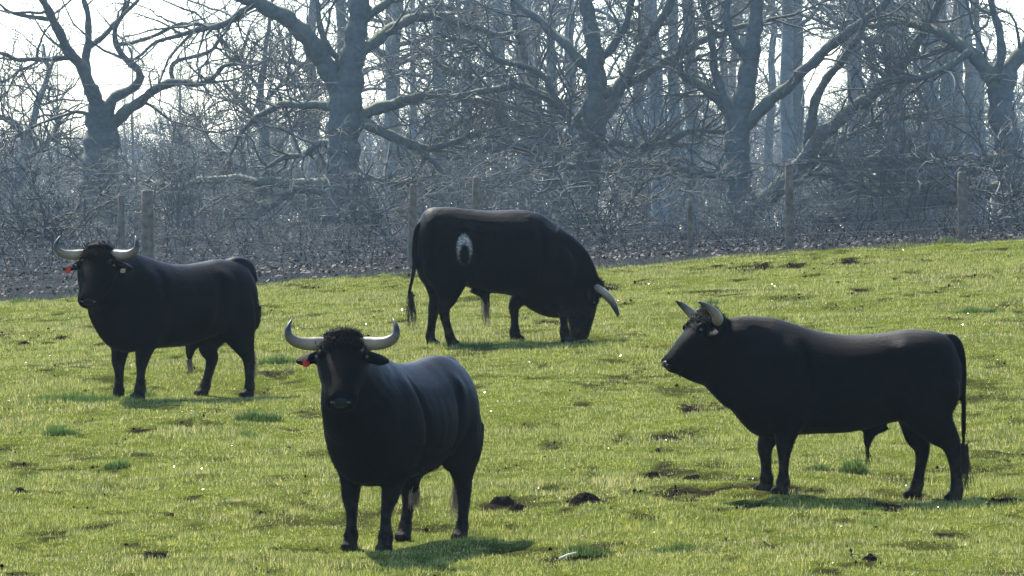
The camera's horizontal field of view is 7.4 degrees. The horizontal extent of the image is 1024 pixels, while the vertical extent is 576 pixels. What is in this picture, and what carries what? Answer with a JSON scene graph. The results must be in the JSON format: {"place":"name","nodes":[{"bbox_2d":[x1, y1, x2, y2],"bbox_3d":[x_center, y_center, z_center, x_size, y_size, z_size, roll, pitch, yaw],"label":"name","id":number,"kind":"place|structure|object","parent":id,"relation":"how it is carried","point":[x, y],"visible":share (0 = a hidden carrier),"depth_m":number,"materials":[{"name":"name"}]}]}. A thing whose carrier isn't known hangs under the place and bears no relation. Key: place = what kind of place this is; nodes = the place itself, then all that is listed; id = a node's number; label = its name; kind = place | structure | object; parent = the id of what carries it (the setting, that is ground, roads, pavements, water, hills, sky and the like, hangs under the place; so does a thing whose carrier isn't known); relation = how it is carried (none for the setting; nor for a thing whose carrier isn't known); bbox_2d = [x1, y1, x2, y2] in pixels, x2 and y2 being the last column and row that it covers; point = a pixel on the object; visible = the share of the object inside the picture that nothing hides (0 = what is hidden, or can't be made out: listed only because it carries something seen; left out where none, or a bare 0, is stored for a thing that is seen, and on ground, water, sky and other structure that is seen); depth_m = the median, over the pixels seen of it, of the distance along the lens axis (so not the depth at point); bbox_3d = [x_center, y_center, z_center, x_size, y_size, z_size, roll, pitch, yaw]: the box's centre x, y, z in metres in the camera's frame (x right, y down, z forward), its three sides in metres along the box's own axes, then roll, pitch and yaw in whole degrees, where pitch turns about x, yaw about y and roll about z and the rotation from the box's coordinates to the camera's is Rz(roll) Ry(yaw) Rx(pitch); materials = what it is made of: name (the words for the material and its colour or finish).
{"place":"outdoors","nodes":[
{"label":"outdoors","id":0,"kind":"place"},
{"bbox_2d":[34,83,337,84],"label":"overhead cable","id":1,"kind":"object","parent":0,"point":[184,84],"visible":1,"depth_m":134.98,"materials":[{"name":"metal"}]},
{"bbox_2d":[0,213,1023,575],"bbox_3d":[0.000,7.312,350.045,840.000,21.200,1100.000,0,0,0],"label":"ground","id":2,"kind":"structure","parent":0,"point":[686,489],"depth_m":69.17,"materials":[{"name":"plant"}]},
{"bbox_2d":[7,108,47,212],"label":"bare tree","id":3,"kind":"object","parent":2,"relation":"on","point":[32,165],"visible":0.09,"depth_m":568.30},
{"bbox_2d":[7,295,52,303],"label":"grass tuft","id":4,"kind":"object","parent":2,"relation":"on","point":[18,300],"visible":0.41,"depth_m":98.76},
{"bbox_2d":[31,50,85,210],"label":"bare tree","id":5,"kind":"object","parent":2,"relation":"on","point":[55,122],"visible":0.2,"depth_m":366.41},
{"bbox_2d":[39,420,80,435],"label":"grass tuft","id":6,"kind":"object","parent":2,"relation":"on","point":[55,430],"visible":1,"depth_m":71.50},
{"bbox_2d":[0,122,124,239],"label":"bare shrub","id":7,"kind":"object","parent":2,"relation":"on","point":[18,236],"visible":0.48,"depth_m":185.72,"materials":[{"name":"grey plant"}]},
{"bbox_2d":[16,390,131,404],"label":"grass tuft","id":8,"kind":"object","parent":2,"relation":"on","point":[74,397],"visible":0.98,"depth_m":76.26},
{"bbox_2d":[0,1,175,212],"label":"oak tree","id":9,"kind":"object","parent":2,"relation":"on","point":[38,96],"visible":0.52,"depth_m":331.22,"materials":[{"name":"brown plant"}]},
{"bbox_2d":[0,104,202,247],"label":"bare shrub","id":10,"kind":"object","parent":2,"relation":"on","point":[42,209],"visible":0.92,"depth_m":167.10,"materials":[{"name":"grey plant"}]},
{"bbox_2d":[68,126,154,221],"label":"bare shrub","id":11,"kind":"object","parent":2,"relation":"on","point":[108,198],"visible":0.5,"depth_m":256.83,"materials":[{"name":"grey plant"}]},
{"bbox_2d":[104,458,132,468],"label":"grass tuft","id":12,"kind":"object","parent":2,"relation":"on","point":[118,464],"visible":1,"depth_m":68.08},
{"bbox_2d":[112,80,154,216],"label":"bare tree","id":13,"kind":"object","parent":2,"relation":"on","point":[123,142],"visible":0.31,"depth_m":447.98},
{"bbox_2d":[109,31,164,217],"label":"bare tree","id":14,"kind":"object","parent":2,"relation":"on","point":[133,128],"visible":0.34,"depth_m":387.87,"materials":[{"name":"plant"}]},
{"bbox_2d":[142,551,169,558],"bbox_3d":[-2.683,2.025,59.644,0.330,0.084,0.294,0,0,0],"label":"molehill","id":15,"kind":"object","parent":2,"relation":"on","point":[147,553],"visible":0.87,"depth_m":59.57,"materials":[{"name":"soil"}]},
{"bbox_2d":[53,235,260,399],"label":"bull","id":16,"kind":"object","parent":2,"relation":"on","point":[142,307],"visible":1,"depth_m":76.50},
{"bbox_2d":[78,98,277,226],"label":"bare shrub","id":17,"kind":"object","parent":2,"relation":"on","point":[177,201],"visible":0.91,"depth_m":233.35,"materials":[{"name":"grey plant"}]},
{"bbox_2d":[152,67,211,192],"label":"bare tree","id":18,"kind":"object","parent":2,"relation":"on","point":[182,93],"visible":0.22,"depth_m":491.97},
{"bbox_2d":[138,44,228,215],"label":"bare tree","id":19,"kind":"object","parent":2,"relation":"on","point":[178,118],"visible":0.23,"depth_m":441.22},
{"bbox_2d":[173,103,220,217],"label":"bare tree","id":20,"kind":"object","parent":2,"relation":"on","point":[199,162],"visible":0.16,"depth_m":573.13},
{"bbox_2d":[0,0,426,217],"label":"oak tree","id":21,"kind":"object","parent":2,"relation":"on","point":[100,131],"visible":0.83,"depth_m":307.36,"materials":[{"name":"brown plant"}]},
{"bbox_2d":[174,159,285,216],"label":"bare shrub","id":22,"kind":"object","parent":2,"relation":"on","point":[235,199],"visible":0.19,"depth_m":315.35,"materials":[{"name":"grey plant"}]},
{"bbox_2d":[235,426,261,438],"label":"grass tuft","id":23,"kind":"object","parent":2,"relation":"on","point":[246,433],"visible":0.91,"depth_m":71.05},
{"bbox_2d":[234,405,285,422],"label":"grass tuft","id":24,"kind":"object","parent":2,"relation":"on","point":[261,417],"visible":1,"depth_m":72.94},
{"bbox_2d":[125,0,403,217],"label":"oak tree","id":25,"kind":"object","parent":2,"relation":"on","point":[302,118],"visible":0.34,"depth_m":321.44,"materials":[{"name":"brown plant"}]},
{"bbox_2d":[248,36,294,219],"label":"bare tree","id":26,"kind":"object","parent":2,"relation":"on","point":[271,125],"visible":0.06,"depth_m":391.97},
{"bbox_2d":[256,352,295,364],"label":"grass tuft","id":27,"kind":"object","parent":2,"relation":"on","point":[282,360],"visible":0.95,"depth_m":80.58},
{"bbox_2d":[237,91,319,219],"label":"bare tree","id":28,"kind":"object","parent":2,"relation":"on","point":[275,143],"visible":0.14,"depth_m":358.07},
{"bbox_2d":[195,0,371,221],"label":"bare tree","id":29,"kind":"object","parent":2,"relation":"on","point":[314,7],"visible":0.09,"depth_m":441.04,"materials":[{"name":"plant"}]},
{"bbox_2d":[241,144,404,221],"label":"bare shrub","id":30,"kind":"object","parent":2,"relation":"on","point":[309,204],"visible":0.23,"depth_m":314.31,"materials":[{"name":"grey plant"}]},
{"bbox_2d":[35,0,636,224],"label":"oak tree","id":31,"kind":"object","parent":2,"relation":"on","point":[345,73],"visible":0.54,"depth_m":292.86,"materials":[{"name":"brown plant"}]},
{"bbox_2d":[305,118,383,178],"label":"tree","id":32,"kind":"object","parent":2,"relation":"on","point":[360,142],"visible":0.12,"depth_m":570.92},
{"bbox_2d":[285,0,410,223],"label":"bare tree","id":33,"kind":"object","parent":2,"relation":"on","point":[368,33],"visible":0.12,"depth_m":390.92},
{"bbox_2d":[260,0,457,125],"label":"bare tree","id":34,"kind":"object","parent":2,"relation":"on","point":[341,25],"visible":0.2,"depth_m":354.85,"materials":[{"name":"plant"}]},
{"bbox_2d":[226,106,520,235],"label":"bare shrub","id":35,"kind":"object","parent":2,"relation":"on","point":[348,219],"visible":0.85,"depth_m":202.66,"materials":[{"name":"grey plant"}]},
{"bbox_2d":[284,318,483,551],"bbox_3d":[-0.894,1.124,60.507,0.814,1.804,2.594,0,0,24],"label":"bull","id":36,"kind":"object","parent":2,"relation":"on","point":[393,431],"visible":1,"depth_m":60.02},
{"bbox_2d":[367,0,459,222],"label":"bare tree","id":37,"kind":"object","parent":2,"relation":"on","point":[412,129],"visible":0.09,"depth_m":504.32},
{"bbox_2d":[302,0,542,224],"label":"bare tree","id":38,"kind":"object","parent":2,"relation":"on","point":[392,48],"visible":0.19,"depth_m":351.27,"materials":[{"name":"plant"}]},
{"bbox_2d":[359,150,489,224],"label":"bare shrub","id":39,"kind":"object","parent":2,"relation":"on","point":[406,197],"visible":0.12,"depth_m":306.21,"materials":[{"name":"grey plant"}]},
{"bbox_2d":[321,0,534,206],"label":"bare tree","id":40,"kind":"object","parent":2,"relation":"on","point":[389,77],"visible":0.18,"depth_m":348.58,"materials":[{"name":"plant"}]},
{"bbox_2d":[399,0,505,209],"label":"bare tree","id":41,"kind":"object","parent":2,"relation":"on","point":[496,4],"visible":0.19,"depth_m":336.43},
{"bbox_2d":[404,110,534,210],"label":"bare shrub","id":42,"kind":"object","parent":2,"relation":"on","point":[458,174],"visible":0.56,"depth_m":271.10,"materials":[{"name":"grey plant"}]},
{"bbox_2d":[453,337,499,347],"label":"grass tuft","id":43,"kind":"object","parent":2,"relation":"on","point":[484,345],"visible":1,"depth_m":82.78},
{"bbox_2d":[406,0,565,207],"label":"bare tree","id":44,"kind":"object","parent":2,"relation":"on","point":[483,66],"visible":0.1,"depth_m":434.08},
{"bbox_2d":[414,0,564,209],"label":"bare tree","id":45,"kind":"object","parent":2,"relation":"on","point":[489,81],"visible":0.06,"depth_m":506.80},
{"bbox_2d":[490,496,515,505],"bbox_3d":[-0.083,1.702,63.511,0.238,0.078,0.217,0,0,0],"label":"molehill","id":46,"kind":"object","parent":2,"relation":"on","point":[505,501],"visible":1,"depth_m":63.44,"materials":[{"name":"soil"}]},
{"bbox_2d":[0,243,1010,575],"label":"clover leaves","id":47,"kind":"object","parent":2,"relation":"on","point":[490,411],"visible":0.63,"depth_m":71.35,"materials":[{"name":"green plant"}]},
{"bbox_2d":[401,207,619,345],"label":"bull","id":48,"kind":"object","parent":2,"relation":"on","point":[540,264],"visible":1,"depth_m":83.26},
{"bbox_2d":[0,167,1023,282],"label":"bramble undergrowth","id":49,"kind":"object","parent":2,"relation":"on","point":[915,231],"visible":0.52,"depth_m":142.75,"materials":[{"name":"plant"}]},
{"bbox_2d":[0,30,1023,231],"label":"distant wood","id":50,"kind":"object","parent":2,"relation":"on","point":[755,145],"visible":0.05,"depth_m":602.07,"materials":[{"name":"plant"}]},
{"bbox_2d":[0,249,1023,575],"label":"soil crumbs","id":51,"kind":"object","parent":2,"relation":"on","point":[554,441],"visible":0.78,"depth_m":72.13,"materials":[{"name":"soil"}]},
{"bbox_2d":[0,218,1023,300],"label":"leaf litter","id":52,"kind":"object","parent":2,"relation":"on","point":[604,258],"visible":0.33,"depth_m":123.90,"materials":[{"name":"plant"}]},
{"bbox_2d":[1,137,1023,287],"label":"wire fence","id":53,"kind":"object","parent":2,"relation":"on","point":[147,222],"visible":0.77,"depth_m":103.26,"materials":[{"name":"metal"}]},
{"bbox_2d":[337,0,695,223],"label":"oak tree","id":54,"kind":"object","parent":2,"relation":"on","point":[578,82],"visible":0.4,"depth_m":298.09,"materials":[{"name":"grey plant"}]},
{"bbox_2d":[509,503,525,511],"bbox_3d":[0.053,1.750,63.103,0.179,0.065,0.159,0,0,0],"label":"molehill","id":55,"kind":"object","parent":2,"relation":"on","point":[517,507],"visible":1,"depth_m":63.06,"materials":[{"name":"soil"}]},
{"bbox_2d":[413,0,632,155],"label":"bare tree","id":56,"kind":"object","parent":2,"relation":"on","point":[532,44],"visible":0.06,"depth_m":439.18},
{"bbox_2d":[454,131,620,228],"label":"bare shrub","id":57,"kind":"object","parent":2,"relation":"on","point":[530,196],"visible":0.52,"depth_m":245.96,"materials":[{"name":"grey plant"}]},
{"bbox_2d":[401,0,683,218],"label":"bare tree","id":58,"kind":"object","parent":2,"relation":"on","point":[549,71],"visible":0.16,"depth_m":364.20,"materials":[{"name":"plant"}]},
{"bbox_2d":[429,0,667,193],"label":"bare tree","id":59,"kind":"object","parent":2,"relation":"on","point":[567,58],"visible":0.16,"depth_m":393.29,"materials":[{"name":"plant"}]},
{"bbox_2d":[485,0,667,231],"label":"bare tree","id":60,"kind":"object","parent":2,"relation":"on","point":[606,19],"visible":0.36,"depth_m":318.08,"materials":[{"name":"plant"}]},
{"bbox_2d":[506,0,657,209],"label":"bare tree","id":61,"kind":"object","parent":2,"relation":"on","point":[563,12],"visible":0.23,"depth_m":362.83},
{"bbox_2d":[568,492,599,504],"bbox_3d":[0.587,1.681,63.367,0.283,0.099,0.257,0,0,0],"label":"molehill","id":62,"kind":"object","parent":2,"relation":"on","point":[579,498],"visible":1,"depth_m":63.30,"materials":[{"name":"soil"}]},
{"bbox_2d":[560,542,616,556],"bbox_3d":[0.570,1.953,59.221,0.429,0.112,0.307,0,0,0],"label":"grass tuft","id":63,"kind":"object","parent":2,"relation":"on","point":[589,550],"visible":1,"depth_m":59.19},
{"bbox_2d":[497,103,741,240],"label":"bare shrub","id":64,"kind":"object","parent":2,"relation":"on","point":[636,189],"visible":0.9,"depth_m":177.99,"materials":[{"name":"grey plant"}]},
{"bbox_2d":[563,0,692,231],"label":"bare tree","id":65,"kind":"object","parent":2,"relation":"on","point":[671,90],"visible":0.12,"depth_m":343.86,"materials":[{"name":"plant"}]},
{"bbox_2d":[557,0,701,130],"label":"bare tree","id":66,"kind":"object","parent":2,"relation":"on","point":[646,104],"visible":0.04,"depth_m":503.02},
{"bbox_2d":[644,471,659,478],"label":"molehill","id":67,"kind":"object","parent":2,"relation":"on","point":[652,474],"visible":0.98,"depth_m":65.40,"materials":[{"name":"soil"}]},
{"bbox_2d":[599,136,726,229],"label":"bare shrub","id":68,"kind":"object","parent":2,"relation":"on","point":[676,208],"visible":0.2,"depth_m":320.44,"materials":[{"name":"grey plant"}]},
{"bbox_2d":[648,434,679,440],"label":"dung pat","id":69,"kind":"object","parent":2,"relation":"on","point":[663,436],"visible":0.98,"depth_m":70.01,"materials":[{"name":"soil"}]},
{"bbox_2d":[341,0,987,231],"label":"oak tree","id":70,"kind":"object","parent":2,"relation":"on","point":[593,124],"visible":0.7,"depth_m":287.83,"materials":[{"name":"grey plant"}]},
{"bbox_2d":[650,541,702,553],"bbox_3d":[1.227,1.936,59.322,0.420,0.116,0.316,0,0,0],"label":"grass tuft","id":71,"kind":"object","parent":2,"relation":"on","point":[676,548],"visible":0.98,"depth_m":59.31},
{"bbox_2d":[628,0,779,229],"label":"bare tree","id":72,"kind":"object","parent":2,"relation":"on","point":[641,114],"visible":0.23,"depth_m":351.16,"materials":[{"name":"plant"}]},
{"bbox_2d":[681,127,774,227],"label":"bare shrub","id":73,"kind":"object","parent":2,"relation":"on","point":[715,199],"visible":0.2,"depth_m":325.35,"materials":[{"name":"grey plant"}]},
{"bbox_2d":[663,0,808,147],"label":"bare tree","id":74,"kind":"object","parent":2,"relation":"on","point":[734,73],"visible":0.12,"depth_m":439.56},
{"bbox_2d":[683,3,809,168],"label":"bare tree","id":75,"kind":"object","parent":2,"relation":"on","point":[757,132],"visible":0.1,"depth_m":500.18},
{"bbox_2d":[662,0,836,199],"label":"bare tree","id":76,"kind":"object","parent":2,"relation":"on","point":[728,92],"visible":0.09,"depth_m":395.93,"materials":[{"name":"plant"}]},
{"bbox_2d":[699,0,805,231],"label":"bare tree","id":77,"kind":"object","parent":2,"relation":"on","point":[797,96],"visible":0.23,"depth_m":353.33,"materials":[{"name":"plant"}]},
{"bbox_2d":[681,145,841,235],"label":"bare shrub","id":78,"kind":"object","parent":2,"relation":"on","point":[767,192],"visible":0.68,"depth_m":219.83,"materials":[{"name":"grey plant"}]},
{"bbox_2d":[682,0,845,231],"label":"bare tree","id":79,"kind":"object","parent":2,"relation":"on","point":[696,161],"visible":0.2,"depth_m":355.28,"materials":[{"name":"plant"}]},
{"bbox_2d":[755,75,781,201],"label":"bare tree","id":80,"kind":"object","parent":2,"relation":"on","point":[779,149],"visible":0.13,"depth_m":572.63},
{"bbox_2d":[697,0,843,228],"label":"bare tree","id":81,"kind":"object","parent":2,"relation":"on","point":[772,69],"visible":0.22,"depth_m":438.75,"materials":[{"name":"plant"}]},
{"bbox_2d":[535,0,1023,232],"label":"oak tree","id":82,"kind":"object","parent":2,"relation":"on","point":[748,53],"visible":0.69,"depth_m":284.30,"materials":[{"name":"grey plant"}]},
{"bbox_2d":[718,0,864,227],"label":"bare tree","id":83,"kind":"object","parent":2,"relation":"on","point":[850,38],"visible":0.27,"depth_m":310.82,"materials":[{"name":"plant"}]},
{"bbox_2d":[661,300,975,500],"bbox_3d":[2.472,0.917,63.791,2.564,1.636,0.720,0,0,-4],"label":"bull","id":84,"kind":"object","parent":2,"relation":"on","point":[771,383],"visible":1,"depth_m":63.56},
{"bbox_2d":[802,460,835,470],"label":"grass tuft","id":85,"kind":"object","parent":2,"relation":"on","point":[818,467],"visible":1,"depth_m":66.04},
{"bbox_2d":[780,0,887,231],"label":"bare tree","id":86,"kind":"object","parent":2,"relation":"on","point":[786,57],"visible":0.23,"depth_m":332.80,"materials":[{"name":"plant"}]},
{"bbox_2d":[759,143,920,230],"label":"bare shrub","id":87,"kind":"object","parent":2,"relation":"on","point":[819,190],"visible":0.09,"depth_m":294.74,"materials":[{"name":"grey plant"}]},
{"bbox_2d":[734,0,967,222],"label":"bare tree","id":88,"kind":"object","parent":2,"relation":"on","point":[814,19],"visible":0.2,"depth_m":347.44,"materials":[{"name":"plant"}]},
{"bbox_2d":[838,452,874,475],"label":"grass tuft","id":89,"kind":"object","parent":2,"relation":"on","point":[857,467],"visible":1,"depth_m":65.91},
{"bbox_2d":[712,0,1023,231],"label":"oak tree","id":90,"kind":"object","parent":2,"relation":"on","point":[982,65],"visible":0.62,"depth_m":280.53,"materials":[{"name":"grey plant"}]},
{"bbox_2d":[862,553,877,560],"bbox_3d":[2.610,1.965,57.690,0.151,0.067,0.134,0,0,0],"label":"molehill","id":91,"kind":"object","parent":2,"relation":"on","point":[871,556],"visible":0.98,"depth_m":57.65,"materials":[{"name":"soil"}]},
{"bbox_2d":[827,1,916,130],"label":"bare tree","id":92,"kind":"object","parent":2,"relation":"on","point":[864,66],"visible":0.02,"depth_m":501.13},
{"bbox_2d":[793,0,961,223],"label":"bare tree","id":93,"kind":"object","parent":2,"relation":"on","point":[923,41],"visible":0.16,"depth_m":325.36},
{"bbox_2d":[809,129,974,229],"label":"bare shrub","id":94,"kind":"object","parent":2,"relation":"on","point":[910,167],"visible":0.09,"depth_m":296.31,"materials":[{"name":"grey plant"}]},
{"bbox_2d":[812,0,992,225],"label":"bare tree","id":95,"kind":"object","parent":2,"relation":"on","point":[936,64],"visible":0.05,"depth_m":396.33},
{"bbox_2d":[833,0,990,227],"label":"bare tree","id":96,"kind":"object","parent":2,"relation":"on","point":[974,75],"visible":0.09,"depth_m":351.26,"materials":[{"name":"plant"}]},
{"bbox_2d":[833,0,990,219],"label":"bare tree","id":97,"kind":"object","parent":2,"relation":"on","point":[898,80],"visible":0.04,"depth_m":438.70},
{"bbox_2d":[812,58,1023,229],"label":"bare shrub","id":98,"kind":"object","parent":2,"relation":"on","point":[1011,187],"visible":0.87,"depth_m":193.07,"materials":[{"name":"grey plant"}]},
{"bbox_2d":[835,0,1023,226],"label":"bare tree","id":99,"kind":"object","parent":2,"relation":"on","point":[939,42],"visible":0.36,"depth_m":339.45,"materials":[{"name":"plant"}]},
{"bbox_2d":[886,171,994,227],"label":"bare shrub","id":100,"kind":"object","parent":2,"relation":"on","point":[939,214],"visible":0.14,"depth_m":285.68,"materials":[{"name":"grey plant"}]},
{"bbox_2d":[867,0,1023,223],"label":"bare tree","id":101,"kind":"object","parent":2,"relation":"on","point":[955,53],"visible":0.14,"depth_m":354.87,"materials":[{"name":"plant"}]},
{"bbox_2d":[936,237,960,243],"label":"grass tuft","id":102,"kind":"object","parent":2,"relation":"on","point":[945,240],"visible":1,"depth_m":100.98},
{"bbox_2d":[907,0,1023,206],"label":"bare tree","id":103,"kind":"object","parent":2,"relation":"on","point":[1018,102],"visible":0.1,"depth_m":498.44,"materials":[{"name":"plant"}]},
{"bbox_2d":[947,305,995,313],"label":"grass tuft","id":104,"kind":"object","parent":2,"relation":"on","point":[968,309],"visible":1,"depth_m":86.35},
{"bbox_2d":[984,127,996,223],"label":"bare tree","id":105,"kind":"object","parent":2,"relation":"on","point":[986,138],"visible":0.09,"depth_m":570.82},
{"bbox_2d":[963,10,1023,151],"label":"bare tree","id":106,"kind":"object","parent":2,"relation":"on","point":[1021,109],"visible":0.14,"depth_m":506.52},
{"bbox_2d":[975,0,1023,91],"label":"bare tree","id":107,"kind":"object","parent":2,"relation":"on","point":[1008,53],"visible":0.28,"depth_m":402.86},
{"bbox_2d":[993,498,1016,503],"bbox_3d":[3.968,1.696,63.094,0.301,0.053,0.266,0,0,0],"label":"molehill","id":108,"kind":"object","parent":2,"relation":"on","point":[1002,500],"visible":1,"depth_m":63.02,"materials":[{"name":"soil"}]},
{"bbox_2d":[0,0,1023,228],"label":"sky","id":109,"kind":"structure","parent":0,"point":[58,3],"materials":[{"name":"white"}]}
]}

